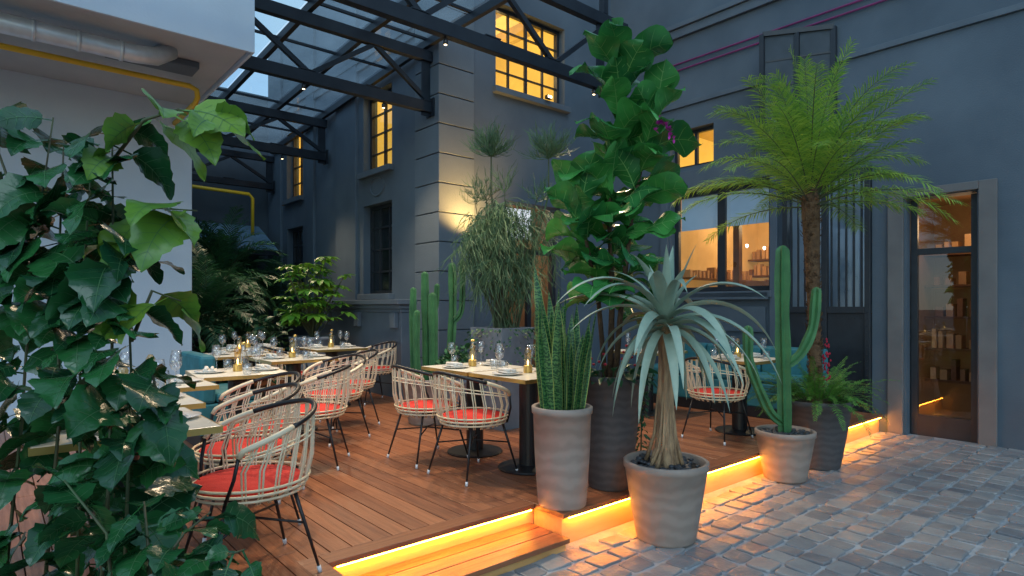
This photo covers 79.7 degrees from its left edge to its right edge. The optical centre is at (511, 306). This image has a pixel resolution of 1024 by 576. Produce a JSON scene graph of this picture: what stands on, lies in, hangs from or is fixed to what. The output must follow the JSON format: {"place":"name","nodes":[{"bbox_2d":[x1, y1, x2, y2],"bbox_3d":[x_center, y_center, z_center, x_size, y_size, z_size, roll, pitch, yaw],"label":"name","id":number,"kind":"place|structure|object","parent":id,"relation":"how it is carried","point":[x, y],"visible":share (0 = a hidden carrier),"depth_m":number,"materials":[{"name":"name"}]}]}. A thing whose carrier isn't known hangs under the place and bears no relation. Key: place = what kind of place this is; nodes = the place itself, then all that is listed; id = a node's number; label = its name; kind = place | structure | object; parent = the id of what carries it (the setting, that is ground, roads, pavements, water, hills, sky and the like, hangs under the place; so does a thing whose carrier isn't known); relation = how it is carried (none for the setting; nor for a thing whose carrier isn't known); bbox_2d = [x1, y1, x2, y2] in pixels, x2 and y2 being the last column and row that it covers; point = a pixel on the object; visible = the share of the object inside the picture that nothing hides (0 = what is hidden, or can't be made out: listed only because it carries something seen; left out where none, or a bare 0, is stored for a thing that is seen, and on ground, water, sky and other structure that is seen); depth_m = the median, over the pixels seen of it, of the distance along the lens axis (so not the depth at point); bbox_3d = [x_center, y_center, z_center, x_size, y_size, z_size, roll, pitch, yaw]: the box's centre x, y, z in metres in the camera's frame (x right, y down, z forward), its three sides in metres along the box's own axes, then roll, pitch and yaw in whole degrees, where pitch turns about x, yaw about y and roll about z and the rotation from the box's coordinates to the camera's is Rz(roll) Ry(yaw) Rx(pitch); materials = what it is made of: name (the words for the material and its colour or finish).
{"place":"outdoors","nodes":[
{"label":"outdoors","id":0,"kind":"place"},
{"bbox_2d":[220,0,306,96],"label":"sky","id":1,"kind":"structure","parent":0,"point":[257,83],"materials":[{"name":"blue"}]},
{"bbox_2d":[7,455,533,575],"bbox_3d":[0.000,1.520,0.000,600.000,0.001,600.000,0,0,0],"label":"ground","id":2,"kind":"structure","parent":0,"point":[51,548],"depth_m":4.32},
{"bbox_2d":[0,0,254,440],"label":"pale building","id":3,"kind":"structure","parent":2,"relation":"on","point":[212,42],"depth_m":6.76,"materials":[{"name":"paint"}]},
{"bbox_2d":[0,12,177,65],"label":"ventilation duct","id":4,"kind":"object","parent":3,"relation":"attached to","point":[33,30],"visible":0.98,"depth_m":5.51,"materials":[{"name":"metal"}]},
{"bbox_2d":[0,43,199,124],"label":"yellow pipe","id":5,"kind":"object","parent":3,"relation":"attached to","point":[69,60],"visible":0.88,"depth_m":6.31,"materials":[{"name":"metal"}]},
{"bbox_2d":[192,86,279,352],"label":"building","id":6,"kind":"structure","parent":2,"relation":"on","point":[212,206],"depth_m":12.72,"materials":[{"name":"paint"}]},
{"bbox_2d":[192,185,253,234],"bbox_3d":[-6.104,-1.907,11.761,2.256,0.915,0.070,0,0,-41],"label":"yellow pipe","id":7,"kind":"object","parent":6,"relation":"attached to","point":[232,192],"visible":0.62,"depth_m":12.26,"materials":[{"name":"metal"}]},
{"bbox_2d":[268,0,1023,450],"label":"slate building","id":8,"kind":"structure","parent":2,"relation":"on","point":[926,312],"depth_m":8.45,"materials":[{"name":"paint"}]},
{"bbox_2d":[281,137,303,205],"bbox_3d":[-4.231,-2.739,12.064,0.270,1.417,0.940,0,0,-41],"label":"window","id":9,"kind":"structure","parent":8,"relation":"in","point":[295,198],"depth_m":12.20,"materials":[{"name":"yellow glass"}]},
{"bbox_2d":[282,228,302,300],"bbox_3d":[-4.225,-0.829,12.056,0.270,1.437,0.920,0,0,-41],"label":"window","id":10,"kind":"structure","parent":8,"relation":"in","point":[298,233],"depth_m":12.21,"materials":[{"name":"black glass"}]},
{"bbox_2d":[357,88,393,180],"bbox_3d":[-2.053,-2.689,9.525,0.270,1.317,1.030,0,0,-41],"label":"window","id":11,"kind":"structure","parent":8,"relation":"in","point":[387,167],"depth_m":9.59,"materials":[{"name":"yellow glass"}]},
{"bbox_2d":[357,202,393,299],"bbox_3d":[-2.053,-0.854,9.525,0.270,1.487,1.030,0,0,-41],"label":"window","id":12,"kind":"structure","parent":8,"relation":"in","point":[380,216],"depth_m":9.67,"materials":[{"name":"black glass"}]},
{"bbox_2d":[192,0,627,193],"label":"glass canopy","id":13,"kind":"object","parent":8,"relation":"attached to","point":[411,14],"visible":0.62,"depth_m":7.50,"materials":[{"name":"metal"}]},
{"bbox_2d":[443,37,447,45],"bbox_3d":[-0.653,-2.611,6.028,0.048,0.079,0.048,0,0,0],"label":"spotlight","id":14,"kind":"object","parent":13,"relation":"attached to","point":[445,41],"visible":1,"depth_m":6.01,"materials":[{"name":"black metal"}]},
{"bbox_2d":[492,8,570,113],"bbox_3d":[0.271,-3.734,9.319,1.530,1.327,0.270,0,0,-41],"label":"window","id":15,"kind":"structure","parent":8,"relation":"in","point":[505,91],"depth_m":9.38,"materials":[{"name":"yellow glass"}]},
{"bbox_2d":[545,94,551,99],"bbox_3d":[0.558,-3.185,9.330,0.100,0.050,0.066,0,0,-41],"label":"floodlight","id":16,"kind":"object","parent":8,"relation":"on","point":[548,97],"visible":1,"depth_m":9.31,"materials":[{"name":"white metal"}]},
{"bbox_2d":[675,125,713,168],"bbox_3d":[2.825,-2.410,9.377,0.060,0.574,0.744,0,0,-41],"label":"window","id":17,"kind":"structure","parent":8,"relation":"in","point":[696,132],"depth_m":9.35,"materials":[{"name":"yellow glass"}]},
{"bbox_2d":[675,180,771,297],"bbox_3d":[3.032,-0.938,8.994,0.295,1.617,1.720,0,0,-41],"label":"window","id":18,"kind":"structure","parent":8,"relation":"in","point":[702,216],"depth_m":9.04,"materials":[{"name":"clear glass"}]},
{"bbox_2d":[673,0,862,65],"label":"conduit","id":19,"kind":"object","parent":8,"relation":"attached to","point":[799,21],"depth_m":8.18,"materials":[{"name":"grey metal"}]},
{"bbox_2d":[677,0,887,71],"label":"conduit","id":20,"kind":"object","parent":8,"relation":"attached to","point":[830,18],"depth_m":7.87,"materials":[{"name":"grey metal"}]},
{"bbox_2d":[911,193,976,442],"bbox_3d":[4.899,0.130,6.952,0.050,2.740,0.650,0,0,-41],"label":"door","id":21,"kind":"structure","parent":8,"relation":"in","point":[959,429],"depth_m":6.96,"materials":[{"name":"black metal"}]},
{"bbox_2d":[0,378,869,575],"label":"terrace deck","id":22,"kind":"structure","parent":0,"point":[368,491],"depth_m":4.37,"materials":[{"name":"brown wood"}]},
{"bbox_2d":[0,101,118,575],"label":"climbing plant","id":23,"kind":"object","parent":22,"relation":"on","point":[20,209],"visible":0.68,"depth_m":2.19,"materials":[{"name":"green plant"}]},
{"bbox_2d":[18,419,137,575],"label":"climbing plant","id":24,"kind":"object","parent":22,"relation":"on","point":[47,460],"visible":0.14,"depth_m":2.38,"materials":[{"name":"green plant"}]},
{"bbox_2d":[24,407,222,514],"bbox_3d":[-1.761,0.904,2.758,0.680,0.752,0.680,0,0,-41],"label":"bistro table","id":25,"kind":"object","parent":22,"relation":"on","point":[200,425],"visible":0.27,"depth_m":2.64,"materials":[{"name":"beige wood"}]},
{"bbox_2d":[183,411,201,418],"bbox_3d":[-1.595,0.519,2.887,0.240,0.017,0.240,0,0,-29],"label":"dinner plate","id":26,"kind":"object","parent":25,"relation":"on","point":[190,414],"visible":0.2,"depth_m":2.95,"materials":[{"name":"white ceramic"}]},
{"bbox_2d":[0,88,265,575],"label":"climbing plant","id":27,"kind":"object","parent":22,"relation":"on","point":[129,239],"visible":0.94,"depth_m":2.04,"materials":[{"name":"green plant"}]},
{"bbox_2d":[32,463,261,575],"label":"climbing plant","id":28,"kind":"object","parent":22,"relation":"on","point":[207,557],"visible":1,"depth_m":1.80,"materials":[{"name":"green plant"}]},
{"bbox_2d":[132,392,205,411],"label":"bistro table","id":29,"kind":"object","parent":22,"relation":"on","point":[188,401],"visible":0.06,"depth_m":3.38,"materials":[{"name":"beige wood"}]},
{"bbox_2d":[156,376,218,391],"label":"bistro table","id":30,"kind":"object","parent":22,"relation":"on","point":[201,385],"visible":0.09,"depth_m":4.12,"materials":[{"name":"beige wood"}]},
{"bbox_2d":[166,378,203,382],"bbox_3d":[-2.292,0.519,4.299,0.240,0.017,0.240,0,0,-43],"label":"dinner plate","id":31,"kind":"object","parent":30,"relation":"on","point":[174,380],"visible":0.5,"depth_m":4.30,"materials":[{"name":"white ceramic"}]},
{"bbox_2d":[180,351,257,448],"bbox_3d":[-2.845,0.860,5.926,0.500,0.840,0.800,0,0,-41],"label":"teal banquette","id":32,"kind":"object","parent":22,"relation":"on","point":[192,360],"visible":0.3,"depth_m":5.56,"materials":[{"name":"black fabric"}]},
{"bbox_2d":[192,242,278,383],"bbox_3d":[-4.616,0.137,9.111,2.303,2.286,2.150,0,0,0],"label":"dark palm","id":33,"kind":"object","parent":22,"relation":"on","point":[207,299],"visible":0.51,"depth_m":8.95,"materials":[{"name":"plant"}]},
{"bbox_2d":[185,366,291,470],"bbox_3d":[-2.235,0.904,5.000,0.680,0.752,0.680,0,0,-35],"label":"bistro table","id":34,"kind":"object","parent":22,"relation":"on","point":[231,377],"visible":0.34,"depth_m":4.92,"materials":[{"name":"beige wood"}]},
{"bbox_2d":[194,369,226,373],"bbox_3d":[-2.406,0.519,4.895,0.240,0.017,0.240,0,0,43],"label":"dinner plate","id":35,"kind":"object","parent":34,"relation":"on","point":[212,372],"visible":0.79,"depth_m":4.87,"materials":[{"name":"white ceramic"}]},
{"bbox_2d":[203,366,216,371],"bbox_3d":[-2.411,0.492,4.894,0.100,0.034,0.180,0,0,-26],"label":"napkin","id":36,"kind":"object","parent":35,"relation":"on","point":[207,369],"visible":1,"depth_m":4.83,"materials":[{"name":"fabric"}]},
{"bbox_2d":[233,350,241,371],"bbox_3d":[-2.241,0.427,5.011,0.072,0.200,0.072,0,0,-39],"label":"table lantern","id":37,"kind":"object","parent":34,"relation":"on","point":[237,367],"visible":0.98,"depth_m":4.98,"materials":[{"name":"gold metal"}]},
{"bbox_2d":[249,367,279,370],"bbox_3d":[-2.059,0.519,5.097,0.240,0.017,0.240,0,0,-36],"label":"dinner plate","id":38,"kind":"object","parent":34,"relation":"on","point":[256,369],"visible":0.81,"depth_m":5.06,"materials":[{"name":"white ceramic"}]},
{"bbox_2d":[254,364,273,368],"bbox_3d":[-2.060,0.492,5.092,0.100,0.034,0.180,0,0,-40],"label":"napkin","id":39,"kind":"object","parent":38,"relation":"on","point":[262,366],"visible":1,"depth_m":5.05,"materials":[{"name":"fabric"}]},
{"bbox_2d":[204,351,279,418],"bbox_3d":[-3.058,0.904,6.864,0.680,0.752,0.680,0,0,-41],"label":"bistro table","id":40,"kind":"object","parent":22,"relation":"on","point":[233,357],"visible":0.34,"depth_m":6.75,"materials":[{"name":"beige wood"}]},
{"bbox_2d":[208,352,230,354],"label":"dinner plate","id":41,"kind":"object","parent":40,"relation":"on","point":[219,354],"visible":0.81,"depth_m":6.73,"materials":[{"name":"white ceramic"}]},
{"bbox_2d":[212,350,227,353],"bbox_3d":[-3.217,0.492,6.757,0.180,0.034,0.100,0,0,39],"label":"napkin","id":42,"kind":"object","parent":41,"relation":"on","point":[219,351],"visible":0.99,"depth_m":6.72,"materials":[{"name":"fabric"}]},
{"bbox_2d":[236,338,242,353],"bbox_3d":[-3.062,0.427,6.887,0.072,0.200,0.072,0,0,-44],"label":"table lantern","id":43,"kind":"object","parent":40,"relation":"on","point":[238,350],"visible":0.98,"depth_m":6.86,"materials":[{"name":"gold metal"}]},
{"bbox_2d":[192,307,293,383],"bbox_3d":[-4.084,0.643,9.166,1.658,1.281,1.603,0,0,0],"label":"leafy shrub","id":44,"kind":"object","parent":22,"relation":"on","point":[253,332],"visible":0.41,"depth_m":8.97,"materials":[{"name":"green plant"}]},
{"bbox_2d":[192,205,298,380],"bbox_3d":[-4.941,-0.202,10.489,2.357,2.964,2.289,0,0,0],"label":"dark palm","id":45,"kind":"object","parent":22,"relation":"on","point":[220,246],"visible":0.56,"depth_m":10.33,"materials":[{"name":"plant"}]},
{"bbox_2d":[192,382,301,541],"bbox_3d":[-1.575,0.877,3.654,0.597,0.810,0.619,0,0,-35],"label":"rattan chair","id":46,"kind":"object","parent":22,"relation":"on","point":[231,448],"visible":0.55,"depth_m":3.61,"materials":[{"name":"beige wicker"}]},
{"bbox_2d":[212,346,284,403],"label":"bistro table","id":47,"kind":"object","parent":22,"relation":"on","point":[249,363],"visible":0.27,"depth_m":7.78,"materials":[{"name":"beige wood"}]},
{"bbox_2d":[245,332,250,347],"bbox_3d":[-3.391,0.427,7.866,0.072,0.200,0.072,0,0,-43],"label":"table lantern","id":48,"kind":"object","parent":47,"relation":"on","point":[248,345],"visible":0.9,"depth_m":7.85,"materials":[{"name":"gold metal"}]},
{"bbox_2d":[185,398,321,571],"bbox_3d":[-1.259,0.877,2.978,0.597,0.810,0.619,0,0,-41],"label":"rattan chair","id":49,"kind":"object","parent":22,"relation":"on","point":[237,483],"visible":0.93,"depth_m":2.94,"materials":[{"name":"beige wicker"}]},
{"bbox_2d":[195,254,312,368],"bbox_3d":[-4.527,0.170,11.274,2.196,2.221,2.324,0,0,21],"label":"dark palm","id":50,"kind":"object","parent":22,"relation":"on","point":[273,290],"visible":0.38,"depth_m":11.19,"materials":[{"name":"plant"}]},
{"bbox_2d":[208,371,304,489],"bbox_3d":[-1.791,0.877,4.289,0.597,0.810,0.619,0,0,-44],"label":"rattan chair","id":51,"kind":"object","parent":22,"relation":"on","point":[260,379],"visible":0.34,"depth_m":4.42,"materials":[{"name":"beige wicker"}]},
{"bbox_2d":[260,346,310,413],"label":"rattan chair","id":52,"kind":"object","parent":22,"relation":"on","point":[280,352],"visible":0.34,"depth_m":7.42,"materials":[{"name":"beige wicker"}]},
{"bbox_2d":[249,354,338,433],"bbox_3d":[-2.267,0.904,6.357,0.680,0.752,0.680,0,0,-41],"label":"bistro table","id":53,"kind":"object","parent":22,"relation":"on","point":[293,364],"visible":0.45,"depth_m":6.25,"materials":[{"name":"beige wood"}]},
{"bbox_2d":[261,356,285,358],"bbox_3d":[-2.423,0.519,6.239,0.240,0.017,0.240,0,0,-34],"label":"dinner plate","id":54,"kind":"object","parent":53,"relation":"on","point":[279,357],"visible":0.86,"depth_m":6.22,"materials":[{"name":"white ceramic"}]},
{"bbox_2d":[265,353,278,357],"bbox_3d":[-2.439,0.492,6.234,0.100,0.034,0.180,0,0,-35],"label":"napkin","id":55,"kind":"object","parent":54,"relation":"on","point":[269,355],"visible":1,"depth_m":6.18,"materials":[{"name":"fabric"}]},
{"bbox_2d":[288,338,295,357],"bbox_3d":[-2.285,0.427,6.373,0.072,0.200,0.072,0,0,-32],"label":"table lantern","id":56,"kind":"object","parent":53,"relation":"on","point":[292,354],"visible":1,"depth_m":6.35,"materials":[{"name":"gold metal"}]},
{"bbox_2d":[303,354,324,356],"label":"dinner plate","id":57,"kind":"object","parent":53,"relation":"on","point":[320,355],"visible":0.76,"depth_m":6.46,"materials":[{"name":"white ceramic"}]},
{"bbox_2d":[307,352,319,355],"bbox_3d":[-2.101,0.492,6.486,0.100,0.034,0.180,0,0,-30],"label":"napkin","id":58,"kind":"object","parent":57,"relation":"on","point":[313,353],"visible":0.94,"depth_m":6.43,"materials":[{"name":"fabric"}]},
{"bbox_2d":[272,364,350,470],"bbox_3d":[-1.618,0.877,5.005,0.597,0.810,0.619,0,0,-5],"label":"rattan chair","id":59,"kind":"object","parent":22,"relation":"on","point":[325,409],"visible":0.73,"depth_m":4.91,"materials":[{"name":"beige wicker"}]},
{"bbox_2d":[272,256,357,395],"bbox_3d":[-3.001,0.277,9.053,1.250,2.006,1.355,0,0,-36],"label":"palmate plant","id":60,"kind":"object","parent":22,"relation":"on","point":[292,316],"visible":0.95,"depth_m":8.82,"materials":[{"name":"green plant"}]},
{"bbox_2d":[296,345,367,406],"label":"bistro table","id":61,"kind":"object","parent":22,"relation":"on","point":[334,351],"visible":0.49,"depth_m":7.85,"materials":[{"name":"beige wood"}]},
{"bbox_2d":[302,354,370,446],"bbox_3d":[-1.718,0.877,5.938,0.619,0.810,0.597,0,0,31],"label":"rattan chair","id":62,"kind":"object","parent":22,"relation":"on","point":[355,394],"visible":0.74,"depth_m":5.97,"materials":[{"name":"beige wicker"}]},
{"bbox_2d":[319,349,379,428],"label":"rattan chair","id":63,"kind":"object","parent":22,"relation":"on","point":[368,384],"visible":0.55,"depth_m":6.66,"materials":[{"name":"beige wicker"}]},
{"bbox_2d":[349,341,399,405],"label":"rattan chair","id":64,"kind":"object","parent":22,"relation":"on","point":[382,369],"visible":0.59,"depth_m":8.26,"materials":[{"name":"beige wicker"}]},
{"bbox_2d":[386,365,467,468],"bbox_3d":[-0.721,0.877,5.179,0.597,0.810,0.619,0,0,-41],"label":"rattan chair","id":65,"kind":"object","parent":22,"relation":"on","point":[425,406],"visible":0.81,"depth_m":5.01,"materials":[{"name":"beige wicker"}]},
{"bbox_2d":[401,261,465,425],"bbox_3d":[-0.915,0.379,6.797,0.611,1.801,0.637,0,0,33],"label":"cactus planter","id":66,"kind":"object","parent":22,"relation":"on","point":[429,307],"visible":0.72,"depth_m":6.77,"materials":[{"name":"green ceramic"}]},
{"bbox_2d":[432,343,472,425],"bbox_3d":[-0.538,0.838,6.793,0.726,0.885,0.739,0,0,-25],"label":"bushy succulent","id":67,"kind":"object","parent":22,"relation":"on","point":[452,351],"visible":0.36,"depth_m":6.68,"materials":[{"name":"green plant"}]},
{"bbox_2d":[421,362,522,457],"bbox_3d":[-0.328,0.904,5.418,0.680,0.752,0.680,0,0,-41],"label":"bistro table","id":68,"kind":"object","parent":22,"relation":"on","point":[486,450],"visible":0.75,"depth_m":5.34,"materials":[{"name":"beige wood"}]},
{"bbox_2d":[442,365,468,368],"bbox_3d":[-0.487,0.519,5.299,0.240,0.017,0.240,0,0,-40],"label":"dinner plate","id":69,"kind":"object","parent":68,"relation":"on","point":[452,367],"visible":0.71,"depth_m":5.25,"materials":[{"name":"white ceramic"}]},
{"bbox_2d":[444,362,464,366],"bbox_3d":[-0.493,0.492,5.295,0.100,0.034,0.180,0,0,-38],"label":"napkin","id":70,"kind":"object","parent":69,"relation":"on","point":[455,364],"visible":1,"depth_m":5.25,"materials":[{"name":"fabric"}]},
{"bbox_2d":[468,346,475,366],"bbox_3d":[-0.350,0.427,5.430,0.072,0.200,0.072,0,0,-34],"label":"table lantern","id":71,"kind":"object","parent":68,"relation":"on","point":[472,362],"visible":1,"depth_m":5.41,"materials":[{"name":"gold metal"}]},
{"bbox_2d":[481,363,506,365],"bbox_3d":[-0.164,0.519,5.533,0.240,0.017,0.240,0,0,-42],"label":"dinner plate","id":72,"kind":"object","parent":68,"relation":"on","point":[488,364],"visible":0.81,"depth_m":5.47,"materials":[{"name":"white ceramic"}]},
{"bbox_2d":[484,359,505,363],"bbox_3d":[-0.150,0.492,5.533,0.180,0.034,0.100,0,0,43],"label":"napkin","id":73,"kind":"object","parent":72,"relation":"on","point":[492,361],"visible":0.89,"depth_m":5.50,"materials":[{"name":"fabric"}]},
{"bbox_2d":[427,371,517,486],"bbox_3d":[-0.310,0.877,4.700,0.597,0.810,0.619,0,0,-44],"label":"rattan chair","id":74,"kind":"object","parent":22,"relation":"on","point":[476,418],"visible":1,"depth_m":4.53,"materials":[{"name":"beige wicker"}]},
{"bbox_2d":[469,367,537,475],"bbox_3d":[0.132,0.904,4.883,0.680,0.752,0.680,0,0,-41],"label":"bistro table","id":75,"kind":"object","parent":22,"relation":"on","point":[528,399],"visible":0.61,"depth_m":4.81,"materials":[{"name":"black metal"}]},
{"bbox_2d":[492,371,522,375],"bbox_3d":[-0.036,0.519,4.755,0.240,0.017,0.240,0,0,-31],"label":"dinner plate","id":76,"kind":"object","parent":75,"relation":"on","point":[504,374],"visible":0.81,"depth_m":4.74,"materials":[{"name":"white ceramic"}]},
{"bbox_2d":[496,368,518,373],"bbox_3d":[-0.034,0.492,4.773,0.100,0.034,0.180,0,0,-30],"label":"napkin","id":77,"kind":"object","parent":76,"relation":"on","point":[507,370],"visible":1,"depth_m":4.73,"materials":[{"name":"fabric"}]},
{"bbox_2d":[523,360,531,372],"bbox_3d":[0.127,0.427,4.904,0.072,0.200,0.072,0,0,-33],"label":"table lantern","id":78,"kind":"object","parent":75,"relation":"on","point":[527,368],"visible":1,"depth_m":4.87,"materials":[{"name":"gold metal"}]},
{"bbox_2d":[433,116,579,430],"bbox_3d":[-0.061,-0.379,6.544,1.636,3.317,1.136,0,0,0],"label":"pencil tree","id":79,"kind":"object","parent":22,"relation":"on","point":[496,230],"visible":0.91,"depth_m":6.45,"materials":[{"name":"green plant"}]},
{"bbox_2d":[532,265,596,510],"bbox_3d":[0.326,0.503,3.990,0.419,1.554,0.421,0,0,-36],"label":"snake plant","id":80,"kind":"object","parent":22,"relation":"on","point":[562,410],"visible":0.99,"depth_m":3.86,"materials":[{"name":"green plant"}]},
{"bbox_2d":[297,413,882,575],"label":"terrace edge boards","id":81,"kind":"object","parent":22,"relation":"attached to","point":[487,554],"visible":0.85,"depth_m":3.53,"materials":[{"name":"brown wood"}]},
{"bbox_2d":[336,510,531,567],"bbox_3d":[-0.382,1.316,3.539,1.330,0.008,0.012,0,0,-41],"label":"led strip","id":82,"kind":"object","parent":81,"relation":"attached to","point":[430,539],"visible":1,"depth_m":3.45,"materials":[{"name":"yellow plastic"}]},
{"bbox_2d":[569,418,879,517],"bbox_3d":[2.360,1.316,5.549,5.290,0.008,0.012,0,0,-41],"label":"led strip","id":83,"kind":"object","parent":81,"relation":"attached to","point":[707,473],"visible":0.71,"depth_m":4.20,"materials":[{"name":"yellow plastic"}]},
{"bbox_2d":[333,419,878,575],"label":"terrace riser","id":84,"kind":"object","parent":22,"relation":"attached to","point":[575,528],"visible":0.36,"depth_m":3.92,"materials":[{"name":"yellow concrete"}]},
{"bbox_2d":[540,17,701,491],"bbox_3d":[0.757,-0.395,4.416,1.127,3.351,0.877,0,0,0],"label":"fiddle leaf fig","id":85,"kind":"object","parent":22,"relation":"on","point":[633,147],"visible":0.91,"depth_m":4.27,"materials":[{"name":"plant"}]},
{"bbox_2d":[635,383,651,450],"bbox_3d":[0.933,0.855,4.453,0.171,0.850,0.168,0,0,0],"label":"trailing plant","id":86,"kind":"object","parent":85,"relation":"hanging from","point":[641,419],"visible":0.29,"depth_m":4.44,"materials":[{"name":"green plant"}]},
{"bbox_2d":[620,349,687,415],"bbox_3d":[1.628,0.904,7.393,0.680,0.752,0.680,0,0,-41],"label":"bistro table","id":87,"kind":"object","parent":22,"relation":"on","point":[651,410],"visible":0.22,"depth_m":7.32,"materials":[{"name":"black metal"}]},
{"bbox_2d":[681,357,753,445],"bbox_3d":[1.992,0.877,5.979,0.597,0.810,0.619,0,0,-41],"label":"rattan chair","id":88,"kind":"object","parent":22,"relation":"on","point":[704,390],"visible":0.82,"depth_m":5.83,"materials":[{"name":"beige wicker"}]},
{"bbox_2d":[693,355,775,435],"bbox_3d":[2.339,0.904,6.303,0.680,0.752,0.680,0,0,-41],"label":"bistro table","id":89,"kind":"object","parent":22,"relation":"on","point":[738,427],"visible":0.45,"depth_m":6.23,"materials":[{"name":"black metal"}]},
{"bbox_2d":[734,338,740,357],"bbox_3d":[2.321,0.427,6.314,0.072,0.200,0.072,0,0,-27],"label":"table lantern","id":90,"kind":"object","parent":89,"relation":"on","point":[737,353],"visible":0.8,"depth_m":6.28,"materials":[{"name":"gold metal"}]},
{"bbox_2d":[653,342,828,419],"bbox_3d":[2.677,0.880,7.667,0.550,0.800,2.250,0,0,-41],"label":"teal banquette","id":91,"kind":"object","parent":22,"relation":"on","point":[753,410],"visible":0.27,"depth_m":7.43,"materials":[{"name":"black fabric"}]},
{"bbox_2d":[498,432,1023,575],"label":"pavement","id":92,"kind":"structure","parent":0,"point":[976,530],"depth_m":4.14,"materials":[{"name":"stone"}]},
{"bbox_2d":[554,245,781,547],"bbox_3d":[0.917,0.535,3.857,1.309,1.887,1.384,0,0,-22],"label":"potted plant","id":93,"kind":"object","parent":92,"relation":"on","point":[666,478],"visible":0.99,"depth_m":3.79,"materials":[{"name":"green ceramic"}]},
{"bbox_2d":[742,245,821,483],"bbox_3d":[2.318,0.475,5.262,0.563,2.006,0.512,0,0,-45],"label":"potted cactus","id":94,"kind":"object","parent":92,"relation":"on","point":[785,447],"visible":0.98,"depth_m":5.24,"materials":[{"name":"green plant"}]},
{"bbox_2d":[669,37,971,470],"bbox_3d":[2.622,-0.488,5.697,2.359,3.931,2.611,0,0,0],"label":"potted palm","id":95,"kind":"object","parent":92,"relation":"on","point":[826,412],"visible":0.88,"depth_m":5.49,"materials":[{"name":"plant"}]},
{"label":"dinner plate","id":96,"kind":"object","parent":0,"visible":0},
{"bbox_2d":[309,344,322,346],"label":"napkin","id":97,"kind":"object","parent":96,"relation":"on","point":[314,345],"visible":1,"depth_m":7.80,"materials":[{"name":"fabric"}]},
{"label":"dinner plate","id":98,"kind":"object","parent":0,"visible":0},
{"bbox_2d":[226,344,237,347],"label":"napkin","id":99,"kind":"object","parent":98,"relation":"on","point":[230,345],"visible":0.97,"depth_m":7.70,"materials":[{"name":"fabric"}]},
{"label":"dinner plate","id":100,"kind":"object","parent":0,"visible":0},
{"bbox_2d":[258,343,272,345],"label":"napkin","id":101,"kind":"object","parent":100,"relation":"on","point":[264,344],"visible":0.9,"depth_m":7.93,"materials":[{"name":"fabric"}]},
{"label":"dinner plate","id":102,"kind":"object","parent":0,"visible":0},
{"bbox_2d":[250,349,265,351],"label":"napkin","id":103,"kind":"object","parent":102,"relation":"on","point":[257,350],"visible":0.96,"depth_m":6.94,"materials":[{"name":"fabric"}]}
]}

